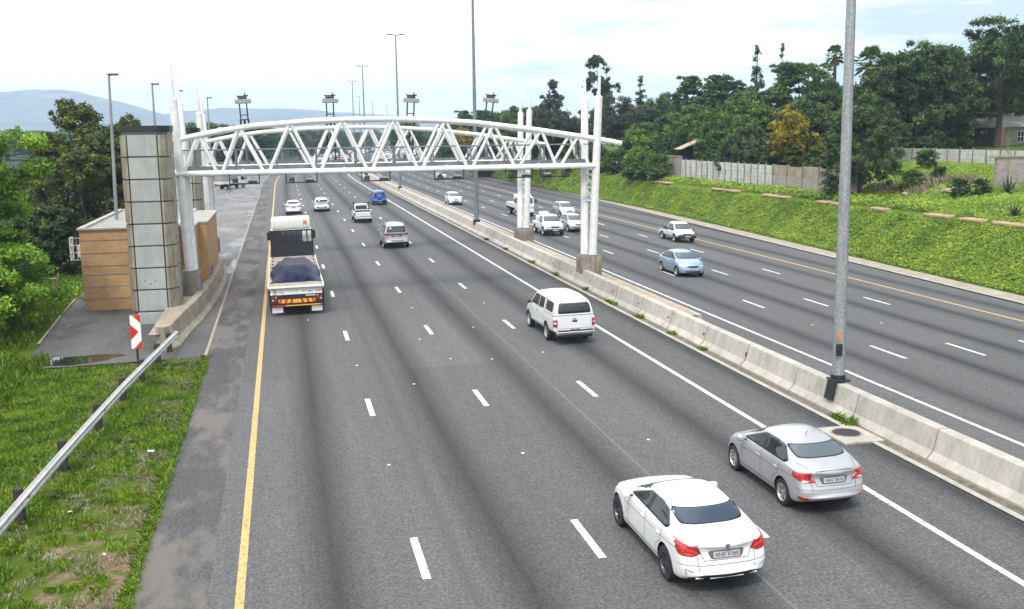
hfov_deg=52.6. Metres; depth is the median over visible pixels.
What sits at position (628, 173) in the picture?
bush
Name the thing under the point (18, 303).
leafy tree
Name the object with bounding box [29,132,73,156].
tree
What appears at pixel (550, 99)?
pine tree
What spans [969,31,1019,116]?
dense tree
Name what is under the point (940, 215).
drain slab
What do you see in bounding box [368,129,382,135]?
tree
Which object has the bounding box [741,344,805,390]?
barrier segment
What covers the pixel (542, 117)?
grey tree
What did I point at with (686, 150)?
shed
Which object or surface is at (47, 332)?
kerb
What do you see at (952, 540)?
road line
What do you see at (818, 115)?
dense tree
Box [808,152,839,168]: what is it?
dense tree
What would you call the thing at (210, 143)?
street lamp
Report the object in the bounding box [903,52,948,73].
gum tree
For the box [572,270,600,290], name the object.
barrier segment
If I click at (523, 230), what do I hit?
toll gantry
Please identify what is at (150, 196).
panel tower
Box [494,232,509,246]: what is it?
barrier segment
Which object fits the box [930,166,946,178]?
bush
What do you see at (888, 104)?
gum tree
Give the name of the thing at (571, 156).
dense tree
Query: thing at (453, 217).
barrier segment
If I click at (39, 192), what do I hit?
olive tree
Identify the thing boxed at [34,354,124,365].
puddle
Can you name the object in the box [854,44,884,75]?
palm tree
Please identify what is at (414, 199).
barrier segment
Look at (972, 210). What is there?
weeds
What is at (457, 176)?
toll camera frame
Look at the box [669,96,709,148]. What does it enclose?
dense tree
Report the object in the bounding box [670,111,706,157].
dense tree
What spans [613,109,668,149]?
dense tree
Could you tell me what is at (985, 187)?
bush
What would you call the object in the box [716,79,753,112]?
dense tree
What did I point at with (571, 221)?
hatchback
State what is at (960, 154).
precast wall
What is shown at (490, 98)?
camera mast
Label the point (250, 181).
toll camera frame
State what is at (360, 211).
pickup truck
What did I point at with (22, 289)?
leafy tree
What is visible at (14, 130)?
tree
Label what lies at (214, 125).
tree
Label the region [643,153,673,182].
bush
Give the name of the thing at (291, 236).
flatbed truck
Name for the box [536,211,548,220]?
cargo bundle
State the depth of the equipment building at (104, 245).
52.81 m
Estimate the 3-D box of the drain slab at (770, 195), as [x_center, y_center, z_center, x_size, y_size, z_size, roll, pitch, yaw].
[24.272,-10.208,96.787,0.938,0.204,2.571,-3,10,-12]
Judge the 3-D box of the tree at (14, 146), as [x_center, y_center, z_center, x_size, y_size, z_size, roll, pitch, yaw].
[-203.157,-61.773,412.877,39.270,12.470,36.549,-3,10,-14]
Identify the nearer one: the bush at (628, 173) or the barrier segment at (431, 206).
the barrier segment at (431, 206)
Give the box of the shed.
[675,139,699,171]
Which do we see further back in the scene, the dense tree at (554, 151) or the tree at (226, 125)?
the tree at (226, 125)
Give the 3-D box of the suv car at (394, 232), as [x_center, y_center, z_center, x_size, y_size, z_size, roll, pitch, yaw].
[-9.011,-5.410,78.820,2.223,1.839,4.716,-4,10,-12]
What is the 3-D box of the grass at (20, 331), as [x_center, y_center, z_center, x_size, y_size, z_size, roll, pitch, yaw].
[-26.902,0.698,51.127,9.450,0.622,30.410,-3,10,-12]
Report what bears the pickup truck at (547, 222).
on the road at (934, 369)
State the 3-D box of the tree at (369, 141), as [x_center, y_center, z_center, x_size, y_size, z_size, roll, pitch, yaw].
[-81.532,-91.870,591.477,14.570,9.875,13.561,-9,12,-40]
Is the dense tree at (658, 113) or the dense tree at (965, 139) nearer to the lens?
the dense tree at (965, 139)
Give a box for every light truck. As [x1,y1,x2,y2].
[214,176,246,188]
[506,194,536,215]
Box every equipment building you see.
[76,208,197,310]
[178,210,218,282]
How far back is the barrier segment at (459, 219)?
94.58 m
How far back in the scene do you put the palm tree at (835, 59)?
149.58 m
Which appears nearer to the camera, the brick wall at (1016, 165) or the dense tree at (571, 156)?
the brick wall at (1016, 165)
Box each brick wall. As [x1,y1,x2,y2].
[664,155,682,176]
[771,164,857,193]
[989,155,1023,188]
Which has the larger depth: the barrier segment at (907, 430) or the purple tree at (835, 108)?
the purple tree at (835, 108)
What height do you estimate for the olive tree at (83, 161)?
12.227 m
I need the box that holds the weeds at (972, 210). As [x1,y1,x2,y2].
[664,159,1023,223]
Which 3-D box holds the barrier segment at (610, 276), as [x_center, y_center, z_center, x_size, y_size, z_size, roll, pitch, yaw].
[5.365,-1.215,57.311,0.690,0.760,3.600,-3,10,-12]
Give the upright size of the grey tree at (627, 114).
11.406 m
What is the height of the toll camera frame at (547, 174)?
0.490 m
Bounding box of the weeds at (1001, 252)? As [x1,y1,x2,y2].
[571,176,1023,294]
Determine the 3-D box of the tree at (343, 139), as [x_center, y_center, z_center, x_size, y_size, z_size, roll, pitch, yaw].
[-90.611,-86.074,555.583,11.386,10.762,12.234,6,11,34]
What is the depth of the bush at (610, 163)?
144.56 m
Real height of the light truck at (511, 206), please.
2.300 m
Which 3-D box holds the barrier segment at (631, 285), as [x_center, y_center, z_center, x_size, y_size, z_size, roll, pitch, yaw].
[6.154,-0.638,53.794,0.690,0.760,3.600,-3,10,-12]
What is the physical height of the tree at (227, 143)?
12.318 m
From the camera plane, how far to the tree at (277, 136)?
401.31 m
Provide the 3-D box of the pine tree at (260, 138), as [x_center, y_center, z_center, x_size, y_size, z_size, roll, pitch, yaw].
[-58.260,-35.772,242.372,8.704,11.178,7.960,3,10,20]
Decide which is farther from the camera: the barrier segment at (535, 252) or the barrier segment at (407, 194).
the barrier segment at (407, 194)
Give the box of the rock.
[940,188,951,193]
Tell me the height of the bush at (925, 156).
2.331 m
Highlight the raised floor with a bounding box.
[149,296,191,334]
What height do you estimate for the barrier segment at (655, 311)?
0.830 m
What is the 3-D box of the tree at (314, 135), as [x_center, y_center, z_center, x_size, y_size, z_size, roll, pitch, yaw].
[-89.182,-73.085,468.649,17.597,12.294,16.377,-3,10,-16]
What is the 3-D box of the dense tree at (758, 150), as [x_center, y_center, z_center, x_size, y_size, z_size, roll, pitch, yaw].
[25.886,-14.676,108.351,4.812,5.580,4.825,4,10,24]
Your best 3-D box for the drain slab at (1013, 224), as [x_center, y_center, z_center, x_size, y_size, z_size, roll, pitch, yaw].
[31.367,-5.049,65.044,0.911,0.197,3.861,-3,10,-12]
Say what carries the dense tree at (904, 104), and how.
on the ground at (80, 549)
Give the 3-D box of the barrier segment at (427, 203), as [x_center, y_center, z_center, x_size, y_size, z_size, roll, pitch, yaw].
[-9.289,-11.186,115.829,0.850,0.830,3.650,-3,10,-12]
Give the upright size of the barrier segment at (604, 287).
0.830 m
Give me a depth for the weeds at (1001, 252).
76.50 m
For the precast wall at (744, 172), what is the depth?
111.02 m
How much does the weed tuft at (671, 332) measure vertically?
0.192 m
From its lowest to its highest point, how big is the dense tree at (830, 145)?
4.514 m
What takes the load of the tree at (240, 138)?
on the ground at (80, 549)
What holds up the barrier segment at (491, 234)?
on the median ground
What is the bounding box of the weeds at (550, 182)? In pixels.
[472,169,589,192]
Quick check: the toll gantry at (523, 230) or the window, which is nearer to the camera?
the toll gantry at (523, 230)
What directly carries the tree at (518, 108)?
on the ground at (80, 549)
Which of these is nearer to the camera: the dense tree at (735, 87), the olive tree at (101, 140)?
the olive tree at (101, 140)
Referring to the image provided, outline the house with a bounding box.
[973,113,1023,145]
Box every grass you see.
[0,274,83,364]
[0,351,53,409]
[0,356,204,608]
[0,357,203,608]
[106,353,215,608]
[865,171,990,194]
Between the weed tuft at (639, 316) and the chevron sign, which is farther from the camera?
the weed tuft at (639, 316)
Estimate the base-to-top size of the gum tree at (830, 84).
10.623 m
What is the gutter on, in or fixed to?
on the ground at (80, 549)
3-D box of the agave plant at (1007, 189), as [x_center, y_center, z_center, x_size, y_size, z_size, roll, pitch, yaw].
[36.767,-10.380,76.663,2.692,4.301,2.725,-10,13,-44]
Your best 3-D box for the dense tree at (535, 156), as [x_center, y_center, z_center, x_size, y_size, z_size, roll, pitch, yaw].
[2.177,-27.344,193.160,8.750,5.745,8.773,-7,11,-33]
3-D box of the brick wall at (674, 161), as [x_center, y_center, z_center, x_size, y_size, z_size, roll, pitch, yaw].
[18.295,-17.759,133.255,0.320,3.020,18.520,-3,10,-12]
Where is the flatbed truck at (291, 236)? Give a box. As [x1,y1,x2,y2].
[267,215,324,313]
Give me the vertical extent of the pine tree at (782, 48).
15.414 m
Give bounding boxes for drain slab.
[724,189,741,191]
[762,193,778,196]
[774,195,792,198]
[815,200,834,203]
[870,207,892,210]
[922,213,953,217]
[958,217,990,221]
[991,221,1023,227]
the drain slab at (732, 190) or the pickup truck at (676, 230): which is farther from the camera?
the drain slab at (732, 190)
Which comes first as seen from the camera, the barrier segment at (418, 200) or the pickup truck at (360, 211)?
the pickup truck at (360, 211)
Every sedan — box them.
[284,200,301,213]
[613,475,764,579]
[658,249,703,275]
[728,423,862,505]
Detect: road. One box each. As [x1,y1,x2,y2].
[206,148,1023,608]
[371,154,1023,460]
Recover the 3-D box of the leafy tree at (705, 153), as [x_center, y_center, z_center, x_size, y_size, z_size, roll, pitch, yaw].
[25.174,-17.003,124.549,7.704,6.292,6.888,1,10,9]
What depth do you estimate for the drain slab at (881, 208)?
78.57 m
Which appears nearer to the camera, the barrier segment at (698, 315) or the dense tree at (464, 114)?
the barrier segment at (698, 315)
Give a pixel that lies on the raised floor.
(168, 312)
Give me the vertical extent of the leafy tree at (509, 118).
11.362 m
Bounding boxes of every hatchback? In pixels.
[312,197,329,211]
[435,172,445,178]
[444,191,462,204]
[552,201,575,216]
[560,212,580,231]
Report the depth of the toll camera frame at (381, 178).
53.07 m
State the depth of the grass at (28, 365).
38.88 m
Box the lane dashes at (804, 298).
[408,173,1023,357]
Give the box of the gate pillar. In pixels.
[1001,126,1004,145]
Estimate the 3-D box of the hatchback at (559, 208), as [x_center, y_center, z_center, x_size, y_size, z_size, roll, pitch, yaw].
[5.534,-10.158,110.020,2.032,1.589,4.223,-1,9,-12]
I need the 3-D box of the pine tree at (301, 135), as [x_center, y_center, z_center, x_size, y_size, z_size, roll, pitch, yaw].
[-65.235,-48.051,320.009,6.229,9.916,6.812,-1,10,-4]
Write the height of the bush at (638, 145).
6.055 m
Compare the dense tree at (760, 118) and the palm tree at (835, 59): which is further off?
the palm tree at (835, 59)
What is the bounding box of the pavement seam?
[204,193,259,354]
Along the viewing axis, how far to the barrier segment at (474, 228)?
87.31 m
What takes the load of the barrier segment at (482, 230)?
on the median ground
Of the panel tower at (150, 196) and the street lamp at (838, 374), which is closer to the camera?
the street lamp at (838, 374)
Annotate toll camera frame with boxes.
[229,174,259,184]
[285,173,317,182]
[361,171,390,181]
[434,170,463,179]
[505,168,532,177]
[540,168,569,176]
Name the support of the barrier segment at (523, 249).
on the median ground
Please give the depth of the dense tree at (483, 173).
215.05 m
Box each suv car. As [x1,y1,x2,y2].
[369,190,386,204]
[378,221,408,247]
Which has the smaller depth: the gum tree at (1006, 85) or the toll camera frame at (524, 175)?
the toll camera frame at (524, 175)
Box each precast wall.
[680,158,772,185]
[890,146,1023,165]
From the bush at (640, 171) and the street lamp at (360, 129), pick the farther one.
the street lamp at (360, 129)
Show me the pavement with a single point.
(77, 330)
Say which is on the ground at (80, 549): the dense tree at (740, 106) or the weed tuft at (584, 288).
the dense tree at (740, 106)
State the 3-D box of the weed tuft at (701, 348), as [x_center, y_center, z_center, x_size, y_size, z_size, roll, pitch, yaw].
[7.213,1.627,39.558,0.676,0.218,0.485,9,13,44]
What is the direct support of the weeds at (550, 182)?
on the ground at (80, 549)
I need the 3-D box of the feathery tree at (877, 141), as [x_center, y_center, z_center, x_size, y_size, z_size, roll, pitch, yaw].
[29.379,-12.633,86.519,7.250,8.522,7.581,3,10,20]
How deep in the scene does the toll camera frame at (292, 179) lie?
52.28 m
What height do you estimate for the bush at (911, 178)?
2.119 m
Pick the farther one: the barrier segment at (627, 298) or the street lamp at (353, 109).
the street lamp at (353, 109)
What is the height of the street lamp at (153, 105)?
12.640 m
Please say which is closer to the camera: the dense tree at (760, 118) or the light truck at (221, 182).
the dense tree at (760, 118)
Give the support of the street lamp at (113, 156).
on the pavement
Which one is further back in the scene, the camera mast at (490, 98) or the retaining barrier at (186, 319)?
the camera mast at (490, 98)
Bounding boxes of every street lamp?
[107,73,118,219]
[151,83,158,125]
[206,97,214,207]
[351,81,354,138]
[359,101,361,153]
[360,66,367,174]
[387,34,403,189]
[471,0,479,224]
[824,0,855,400]
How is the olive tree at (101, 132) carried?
on the ground at (80, 549)
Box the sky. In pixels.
[0,0,1023,118]
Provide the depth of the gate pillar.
120.49 m
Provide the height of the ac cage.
1.155 m
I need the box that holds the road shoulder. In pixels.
[128,153,344,608]
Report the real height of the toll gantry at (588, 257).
12.229 m
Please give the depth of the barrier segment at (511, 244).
73.50 m
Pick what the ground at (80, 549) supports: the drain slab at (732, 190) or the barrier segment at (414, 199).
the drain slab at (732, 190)
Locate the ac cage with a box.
[69,236,80,259]
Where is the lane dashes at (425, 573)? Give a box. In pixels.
[295,174,769,578]
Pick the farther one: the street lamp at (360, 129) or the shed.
the street lamp at (360, 129)
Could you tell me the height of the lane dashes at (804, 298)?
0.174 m
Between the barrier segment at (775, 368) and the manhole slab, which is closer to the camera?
the manhole slab
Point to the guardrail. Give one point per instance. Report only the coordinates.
(22, 498)
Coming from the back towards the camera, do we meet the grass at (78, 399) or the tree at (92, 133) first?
the tree at (92, 133)
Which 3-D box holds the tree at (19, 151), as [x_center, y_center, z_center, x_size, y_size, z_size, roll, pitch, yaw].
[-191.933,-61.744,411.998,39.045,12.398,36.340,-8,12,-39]
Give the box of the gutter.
[580,195,1023,301]
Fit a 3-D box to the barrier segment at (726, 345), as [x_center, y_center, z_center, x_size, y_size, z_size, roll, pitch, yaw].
[8.081,1.513,38.414,0.850,0.830,3.550,-3,10,-12]
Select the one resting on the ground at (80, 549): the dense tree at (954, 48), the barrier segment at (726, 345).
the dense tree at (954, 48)
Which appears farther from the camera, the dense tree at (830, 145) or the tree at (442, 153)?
the tree at (442, 153)
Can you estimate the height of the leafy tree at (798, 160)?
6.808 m
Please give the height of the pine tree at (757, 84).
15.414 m
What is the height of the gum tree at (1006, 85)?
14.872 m
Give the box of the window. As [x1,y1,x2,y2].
[1017,131,1023,141]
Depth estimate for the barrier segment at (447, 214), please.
101.63 m
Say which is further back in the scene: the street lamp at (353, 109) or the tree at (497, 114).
the tree at (497, 114)
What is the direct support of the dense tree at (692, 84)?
on the ground at (80, 549)
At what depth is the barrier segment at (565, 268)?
59.38 m
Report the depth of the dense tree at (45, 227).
66.95 m
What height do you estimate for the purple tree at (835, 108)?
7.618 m
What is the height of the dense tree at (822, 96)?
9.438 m
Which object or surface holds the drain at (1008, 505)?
on the median ground
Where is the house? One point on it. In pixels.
(1012, 123)
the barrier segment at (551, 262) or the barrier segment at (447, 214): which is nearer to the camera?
the barrier segment at (551, 262)
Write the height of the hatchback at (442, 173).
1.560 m
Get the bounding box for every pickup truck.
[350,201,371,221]
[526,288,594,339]
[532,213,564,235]
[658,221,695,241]
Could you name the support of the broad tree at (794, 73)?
on the ground at (80, 549)
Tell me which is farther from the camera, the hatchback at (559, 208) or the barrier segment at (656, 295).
the hatchback at (559, 208)
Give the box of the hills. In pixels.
[0,89,615,132]
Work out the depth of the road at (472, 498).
26.80 m
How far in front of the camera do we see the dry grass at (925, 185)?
86.45 m
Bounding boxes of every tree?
[0,126,81,333]
[0,128,29,134]
[0,130,109,258]
[0,203,97,277]
[0,221,28,316]
[1,134,29,160]
[2,134,66,158]
[18,184,65,197]
[23,97,125,260]
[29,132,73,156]
[67,128,124,225]
[73,131,100,145]
[95,124,113,185]
[112,112,141,187]
[185,122,231,161]
[207,128,243,161]
[219,124,267,148]
[237,137,257,159]
[245,128,282,160]
[263,133,291,153]
[282,132,305,155]
[289,133,316,150]
[291,133,310,159]
[293,126,312,154]
[303,130,329,146]
[337,134,351,146]
[352,132,380,144]
[358,135,379,146]
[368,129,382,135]
[387,122,427,152]
[417,132,444,157]
[430,134,482,157]
[441,109,500,156]
[455,125,472,152]
[470,154,494,176]
[487,109,507,119]
[490,106,542,153]
[505,105,538,114]
[505,146,538,172]
[523,98,579,169]
[523,139,556,159]
[539,79,565,143]
[545,118,603,159]
[560,142,592,172]
[577,54,620,148]
[590,94,654,146]
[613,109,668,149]
[615,121,663,169]
[634,75,646,106]
[643,91,684,111]
[654,73,735,138]
[657,135,669,151]
[660,103,717,154]
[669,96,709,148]
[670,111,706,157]
[693,137,733,160]
[694,105,740,150]
[700,98,766,151]
[709,154,723,172]
[713,125,765,178]
[715,88,773,112]
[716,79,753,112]
[723,105,782,154]
[742,137,781,177]
[746,44,764,97]
[756,61,835,132]
[766,103,824,176]
[768,148,804,164]
[773,132,826,166]
[775,43,784,110]
[775,100,835,163]
[788,89,839,133]
[800,71,842,101]
[805,134,872,161]
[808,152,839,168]
[816,100,841,131]
[818,102,909,195]
[819,85,842,103]
[825,44,843,80]
[832,72,921,149]
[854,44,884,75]
[854,92,911,162]
[867,126,905,160]
[868,38,980,146]
[877,63,947,148]
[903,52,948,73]
[906,44,977,119]
[909,136,944,157]
[910,98,974,148]
[913,73,987,148]
[936,13,1023,147]
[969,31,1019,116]
[988,38,1023,113]
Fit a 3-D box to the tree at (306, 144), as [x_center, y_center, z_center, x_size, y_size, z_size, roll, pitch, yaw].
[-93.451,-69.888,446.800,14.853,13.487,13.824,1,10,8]
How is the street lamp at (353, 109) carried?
on the barrier segment
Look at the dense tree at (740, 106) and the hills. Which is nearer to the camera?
the dense tree at (740, 106)
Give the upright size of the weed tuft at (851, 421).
0.258 m
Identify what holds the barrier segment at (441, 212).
on the median ground
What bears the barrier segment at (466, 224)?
on the median ground
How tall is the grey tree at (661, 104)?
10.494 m
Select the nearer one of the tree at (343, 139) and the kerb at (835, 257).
the kerb at (835, 257)
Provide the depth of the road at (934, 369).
51.74 m
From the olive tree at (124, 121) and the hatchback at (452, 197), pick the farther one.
the hatchback at (452, 197)
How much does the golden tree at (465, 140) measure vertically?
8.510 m
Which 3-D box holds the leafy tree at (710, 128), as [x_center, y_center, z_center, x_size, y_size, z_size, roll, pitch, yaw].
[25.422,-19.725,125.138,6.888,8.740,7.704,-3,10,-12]
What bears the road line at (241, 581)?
on the road at (472, 498)
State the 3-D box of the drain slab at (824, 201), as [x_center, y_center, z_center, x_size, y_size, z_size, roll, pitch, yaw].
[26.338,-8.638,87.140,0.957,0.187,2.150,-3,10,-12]
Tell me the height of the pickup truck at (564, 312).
1.878 m
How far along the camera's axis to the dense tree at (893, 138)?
113.45 m
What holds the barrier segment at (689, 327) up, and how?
on the median ground
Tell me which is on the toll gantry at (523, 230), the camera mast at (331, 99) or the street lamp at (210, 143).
the camera mast at (331, 99)
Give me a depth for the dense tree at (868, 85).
115.89 m
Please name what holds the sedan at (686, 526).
on the road at (472, 498)
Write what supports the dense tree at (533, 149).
on the ground at (80, 549)
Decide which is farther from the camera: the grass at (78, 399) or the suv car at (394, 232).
the suv car at (394, 232)
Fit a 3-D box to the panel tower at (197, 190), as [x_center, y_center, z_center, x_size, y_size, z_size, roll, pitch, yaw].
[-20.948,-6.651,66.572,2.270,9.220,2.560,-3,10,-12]
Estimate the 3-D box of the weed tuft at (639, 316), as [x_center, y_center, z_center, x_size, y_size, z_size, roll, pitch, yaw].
[5.644,0.478,46.471,0.624,0.248,0.898,-3,10,-12]
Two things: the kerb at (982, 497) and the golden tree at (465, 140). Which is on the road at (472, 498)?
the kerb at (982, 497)
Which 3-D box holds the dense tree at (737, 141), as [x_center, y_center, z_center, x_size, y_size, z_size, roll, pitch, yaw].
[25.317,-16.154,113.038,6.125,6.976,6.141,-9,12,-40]
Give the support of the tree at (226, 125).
on the ground at (80, 549)
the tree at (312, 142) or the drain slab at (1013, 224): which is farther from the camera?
the tree at (312, 142)
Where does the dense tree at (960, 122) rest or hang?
on the ground at (80, 549)
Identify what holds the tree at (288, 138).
on the ground at (80, 549)
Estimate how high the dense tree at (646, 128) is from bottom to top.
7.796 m
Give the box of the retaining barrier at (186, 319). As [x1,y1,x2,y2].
[155,252,227,350]
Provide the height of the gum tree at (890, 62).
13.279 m
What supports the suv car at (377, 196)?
on the road at (472, 498)
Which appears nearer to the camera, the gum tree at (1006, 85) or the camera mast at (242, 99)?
the camera mast at (242, 99)
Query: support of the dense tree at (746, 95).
on the ground at (80, 549)
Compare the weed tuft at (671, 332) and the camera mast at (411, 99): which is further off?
the camera mast at (411, 99)
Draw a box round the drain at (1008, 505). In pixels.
[359,173,1023,515]
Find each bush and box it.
[588,147,608,171]
[600,149,623,173]
[621,154,642,179]
[623,134,657,167]
[633,150,654,180]
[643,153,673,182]
[896,169,927,190]
[911,149,940,169]
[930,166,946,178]
[947,178,971,197]
[969,179,993,195]
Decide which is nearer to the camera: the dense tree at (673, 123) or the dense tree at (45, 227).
the dense tree at (45, 227)
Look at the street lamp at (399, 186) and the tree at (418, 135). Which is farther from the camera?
the tree at (418, 135)
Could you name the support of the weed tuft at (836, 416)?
on the drain at (1008, 505)
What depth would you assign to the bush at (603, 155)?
150.18 m
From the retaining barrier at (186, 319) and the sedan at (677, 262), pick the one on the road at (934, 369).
the sedan at (677, 262)
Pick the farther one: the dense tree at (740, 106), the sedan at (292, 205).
the dense tree at (740, 106)
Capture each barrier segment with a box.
[404,191,411,198]
[411,194,418,202]
[415,196,422,204]
[419,198,427,206]
[423,200,431,208]
[428,202,436,210]
[432,204,440,213]
[437,206,447,216]
[443,209,452,218]
[448,211,459,221]
[454,214,466,225]
[461,217,472,228]
[468,220,481,232]
[476,224,490,236]
[484,227,500,241]
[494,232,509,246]
[503,236,520,252]
[514,241,534,258]
[527,247,548,265]
[540,253,564,272]
[556,260,575,281]
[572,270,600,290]
[591,276,623,300]
[602,272,619,280]
[614,286,648,314]
[619,280,642,290]
[638,297,678,328]
[642,290,668,301]
[667,310,714,345]
[669,301,702,319]
[701,326,755,366]
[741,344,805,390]
[789,366,867,418]
[853,393,948,460]
[927,429,1023,509]
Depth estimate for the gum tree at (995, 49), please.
116.42 m
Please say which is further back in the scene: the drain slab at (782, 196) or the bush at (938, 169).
the drain slab at (782, 196)
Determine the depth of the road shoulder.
27.27 m
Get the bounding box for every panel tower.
[118,125,182,324]
[170,128,204,209]
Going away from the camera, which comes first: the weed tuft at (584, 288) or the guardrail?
the guardrail
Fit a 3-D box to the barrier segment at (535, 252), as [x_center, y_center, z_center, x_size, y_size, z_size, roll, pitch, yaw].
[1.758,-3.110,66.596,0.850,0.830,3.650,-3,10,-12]
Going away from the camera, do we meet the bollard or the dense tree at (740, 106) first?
the bollard
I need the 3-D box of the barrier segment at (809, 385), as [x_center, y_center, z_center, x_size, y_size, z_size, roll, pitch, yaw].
[9.648,2.659,31.429,0.850,0.830,3.550,-3,10,-12]
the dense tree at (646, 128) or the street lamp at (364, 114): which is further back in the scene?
the street lamp at (364, 114)
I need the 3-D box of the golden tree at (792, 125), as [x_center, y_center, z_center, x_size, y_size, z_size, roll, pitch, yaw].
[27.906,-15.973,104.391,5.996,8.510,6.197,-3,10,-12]
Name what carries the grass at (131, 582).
on the ground at (80, 549)
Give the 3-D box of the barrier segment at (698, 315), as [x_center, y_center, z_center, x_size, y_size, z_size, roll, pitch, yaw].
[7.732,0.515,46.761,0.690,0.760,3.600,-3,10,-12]
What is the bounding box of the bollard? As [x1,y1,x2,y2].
[51,278,56,291]
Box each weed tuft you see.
[582,286,588,290]
[632,313,643,318]
[665,329,675,334]
[694,345,708,350]
[829,412,851,421]
[837,415,858,426]
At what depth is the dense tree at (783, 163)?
109.71 m
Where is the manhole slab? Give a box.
[817,425,883,445]
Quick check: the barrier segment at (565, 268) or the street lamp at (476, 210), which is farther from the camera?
the street lamp at (476, 210)
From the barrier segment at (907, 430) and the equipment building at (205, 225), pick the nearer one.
the barrier segment at (907, 430)
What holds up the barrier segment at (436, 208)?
on the median ground
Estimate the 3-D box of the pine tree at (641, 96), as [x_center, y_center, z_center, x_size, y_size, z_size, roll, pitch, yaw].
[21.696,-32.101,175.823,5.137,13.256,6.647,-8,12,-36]
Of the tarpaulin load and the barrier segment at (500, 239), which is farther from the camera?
the barrier segment at (500, 239)
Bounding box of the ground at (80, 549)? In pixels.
[0,135,1023,608]
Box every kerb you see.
[37,299,75,343]
[358,173,1023,520]
[565,192,1023,303]
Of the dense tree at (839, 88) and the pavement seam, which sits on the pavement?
the pavement seam
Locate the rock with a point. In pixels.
(946, 190)
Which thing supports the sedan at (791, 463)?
on the road at (472, 498)
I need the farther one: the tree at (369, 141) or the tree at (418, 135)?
the tree at (369, 141)
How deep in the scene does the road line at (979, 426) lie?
39.70 m
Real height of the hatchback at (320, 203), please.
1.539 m
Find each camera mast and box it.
[235,93,252,161]
[322,92,337,159]
[403,92,419,158]
[480,92,498,156]
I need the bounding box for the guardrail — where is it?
[0,330,177,535]
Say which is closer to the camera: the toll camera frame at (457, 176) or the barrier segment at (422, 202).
the toll camera frame at (457, 176)
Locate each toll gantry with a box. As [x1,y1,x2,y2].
[169,63,621,295]
[196,86,545,252]
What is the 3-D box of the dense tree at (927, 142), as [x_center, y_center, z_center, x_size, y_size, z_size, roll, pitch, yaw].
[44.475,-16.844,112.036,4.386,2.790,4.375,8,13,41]
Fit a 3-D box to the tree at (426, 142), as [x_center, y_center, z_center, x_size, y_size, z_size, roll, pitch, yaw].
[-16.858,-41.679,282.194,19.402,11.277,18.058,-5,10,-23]
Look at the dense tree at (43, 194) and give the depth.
110.79 m
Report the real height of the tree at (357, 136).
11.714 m
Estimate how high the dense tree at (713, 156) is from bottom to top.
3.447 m
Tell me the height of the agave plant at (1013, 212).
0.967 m
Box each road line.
[234,153,345,608]
[348,154,1023,585]
[377,173,1023,445]
[449,176,1023,321]
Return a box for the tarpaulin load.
[270,256,321,282]
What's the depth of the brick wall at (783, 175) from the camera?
95.58 m
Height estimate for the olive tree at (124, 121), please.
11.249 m
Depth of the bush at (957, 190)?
78.44 m
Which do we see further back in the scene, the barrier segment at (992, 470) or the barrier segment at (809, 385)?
the barrier segment at (809, 385)
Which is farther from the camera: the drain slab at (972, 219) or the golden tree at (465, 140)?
the golden tree at (465, 140)
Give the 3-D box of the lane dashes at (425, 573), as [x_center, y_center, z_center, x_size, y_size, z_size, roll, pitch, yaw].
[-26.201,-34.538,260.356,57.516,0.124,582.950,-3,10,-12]
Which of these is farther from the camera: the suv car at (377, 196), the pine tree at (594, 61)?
the pine tree at (594, 61)
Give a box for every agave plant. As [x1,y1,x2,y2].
[996,135,1022,192]
[1004,202,1023,215]
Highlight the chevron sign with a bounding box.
[129,315,141,364]
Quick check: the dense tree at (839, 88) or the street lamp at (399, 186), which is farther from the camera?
the street lamp at (399, 186)
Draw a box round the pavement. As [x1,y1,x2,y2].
[29,175,269,367]
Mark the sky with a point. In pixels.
(287, 54)
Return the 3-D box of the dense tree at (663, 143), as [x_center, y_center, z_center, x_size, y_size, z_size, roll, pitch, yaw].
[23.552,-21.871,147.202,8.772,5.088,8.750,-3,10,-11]

